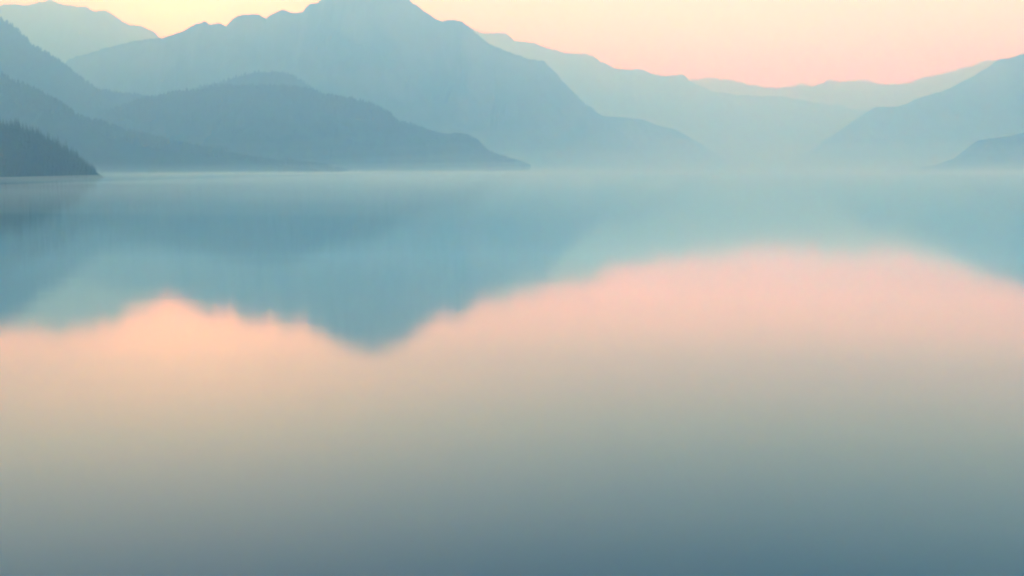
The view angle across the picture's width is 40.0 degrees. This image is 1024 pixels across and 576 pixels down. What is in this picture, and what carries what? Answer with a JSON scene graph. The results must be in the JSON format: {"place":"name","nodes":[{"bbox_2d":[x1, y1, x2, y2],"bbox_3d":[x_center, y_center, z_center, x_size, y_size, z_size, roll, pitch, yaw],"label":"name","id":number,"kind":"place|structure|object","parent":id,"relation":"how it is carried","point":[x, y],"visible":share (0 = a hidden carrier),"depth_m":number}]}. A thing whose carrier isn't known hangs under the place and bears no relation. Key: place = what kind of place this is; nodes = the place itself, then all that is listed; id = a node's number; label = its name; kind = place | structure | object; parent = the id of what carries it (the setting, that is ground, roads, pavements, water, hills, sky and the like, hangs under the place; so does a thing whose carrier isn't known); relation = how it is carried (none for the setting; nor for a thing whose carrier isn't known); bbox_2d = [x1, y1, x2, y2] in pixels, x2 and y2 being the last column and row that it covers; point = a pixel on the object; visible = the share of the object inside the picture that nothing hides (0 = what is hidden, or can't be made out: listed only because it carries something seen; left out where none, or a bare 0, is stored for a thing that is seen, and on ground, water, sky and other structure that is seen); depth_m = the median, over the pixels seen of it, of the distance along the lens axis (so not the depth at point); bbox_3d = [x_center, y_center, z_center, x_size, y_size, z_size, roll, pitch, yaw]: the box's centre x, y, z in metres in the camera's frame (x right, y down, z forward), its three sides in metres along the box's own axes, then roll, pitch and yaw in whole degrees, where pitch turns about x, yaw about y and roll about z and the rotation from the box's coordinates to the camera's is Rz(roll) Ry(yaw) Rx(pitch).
{"place":"outdoors","nodes":[
{"label":"outdoors","id":0,"kind":"place"},
{"bbox_2d":[0,128,102,177],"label":"headland","id":1,"kind":"structure","parent":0,"point":[57,175],"depth_m":1082.79},
{"bbox_2d":[0,0,160,62],"bbox_3d":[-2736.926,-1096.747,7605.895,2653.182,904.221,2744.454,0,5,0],"label":"back mountain","id":2,"kind":"structure","parent":0,"point":[64,33],"depth_m":7403.37},
{"bbox_2d":[0,19,312,119],"bbox_3d":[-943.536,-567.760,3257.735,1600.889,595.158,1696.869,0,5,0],"label":"shoulder hill","id":3,"kind":"structure","parent":0,"point":[53,89],"depth_m":3046.50},
{"bbox_2d":[0,17,323,108],"bbox_3d":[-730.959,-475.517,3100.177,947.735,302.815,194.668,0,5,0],"label":"woods","id":4,"kind":"object","parent":3,"relation":"on","point":[100,93],"visible":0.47,"depth_m":3068.57},
{"bbox_2d":[0,77,341,172],"bbox_3d":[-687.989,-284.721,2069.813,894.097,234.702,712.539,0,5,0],"label":"slope","id":5,"kind":"structure","parent":0,"point":[101,152],"depth_m":1995.93},
{"bbox_2d":[0,71,347,171],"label":"woods","id":6,"kind":"object","parent":5,"relation":"on","point":[37,97],"visible":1,"depth_m":2038.59},
{"bbox_2d":[109,86,529,171],"bbox_3d":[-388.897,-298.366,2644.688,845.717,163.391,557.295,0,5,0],"label":"wooded hill","id":7,"kind":"structure","parent":0,"point":[299,131],"depth_m":2561.38},
{"bbox_2d":[95,83,531,168],"bbox_3d":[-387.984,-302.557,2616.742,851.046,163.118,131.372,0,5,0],"label":"woods","id":8,"kind":"object","parent":7,"relation":"on","point":[376,111],"visible":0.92,"depth_m":2621.41},
{"bbox_2d":[64,0,666,169],"bbox_3d":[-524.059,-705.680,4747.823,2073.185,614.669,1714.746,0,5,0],"label":"mountain","id":9,"kind":"structure","parent":0,"point":[408,61],"depth_m":4504.42},
{"bbox_2d":[0,169,1023,575],"bbox_3d":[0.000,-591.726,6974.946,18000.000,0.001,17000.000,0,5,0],"label":"water","id":10,"kind":"structure","parent":0,"point":[646,373],"depth_m":54.71},
{"bbox_2d":[0,0,1023,88],"label":"sky","id":11,"kind":"structure","parent":0,"point":[777,44]},
{"bbox_2d":[439,20,867,153],"bbox_3d":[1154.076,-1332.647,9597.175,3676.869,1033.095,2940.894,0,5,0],"label":"range","id":12,"kind":"structure","parent":0,"point":[716,123],"depth_m":9261.09},
{"bbox_2d":[602,116,735,168],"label":"foothill","id":13,"kind":"structure","parent":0,"point":[669,148],"depth_m":5053.12},
{"bbox_2d":[717,128,832,168],"bbox_3d":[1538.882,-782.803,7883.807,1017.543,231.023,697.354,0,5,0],"label":"valley hill","id":14,"kind":"structure","parent":0,"point":[781,148],"depth_m":7752.69},
{"bbox_2d":[690,59,995,110],"bbox_3d":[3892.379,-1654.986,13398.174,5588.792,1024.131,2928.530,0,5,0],"label":"farthest range","id":15,"kind":"structure","parent":0,"point":[868,95],"depth_m":13069.31},
{"bbox_2d":[784,53,1023,168],"bbox_3d":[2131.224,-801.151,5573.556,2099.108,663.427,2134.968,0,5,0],"label":"mountain","id":16,"kind":"structure","parent":0,"point":[953,122],"depth_m":5508.99},
{"bbox_2d":[918,133,1023,170],"bbox_3d":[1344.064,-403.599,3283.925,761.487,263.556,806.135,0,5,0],"label":"hill","id":17,"kind":"structure","parent":0,"point":[1006,153],"depth_m":3290.77}
]}

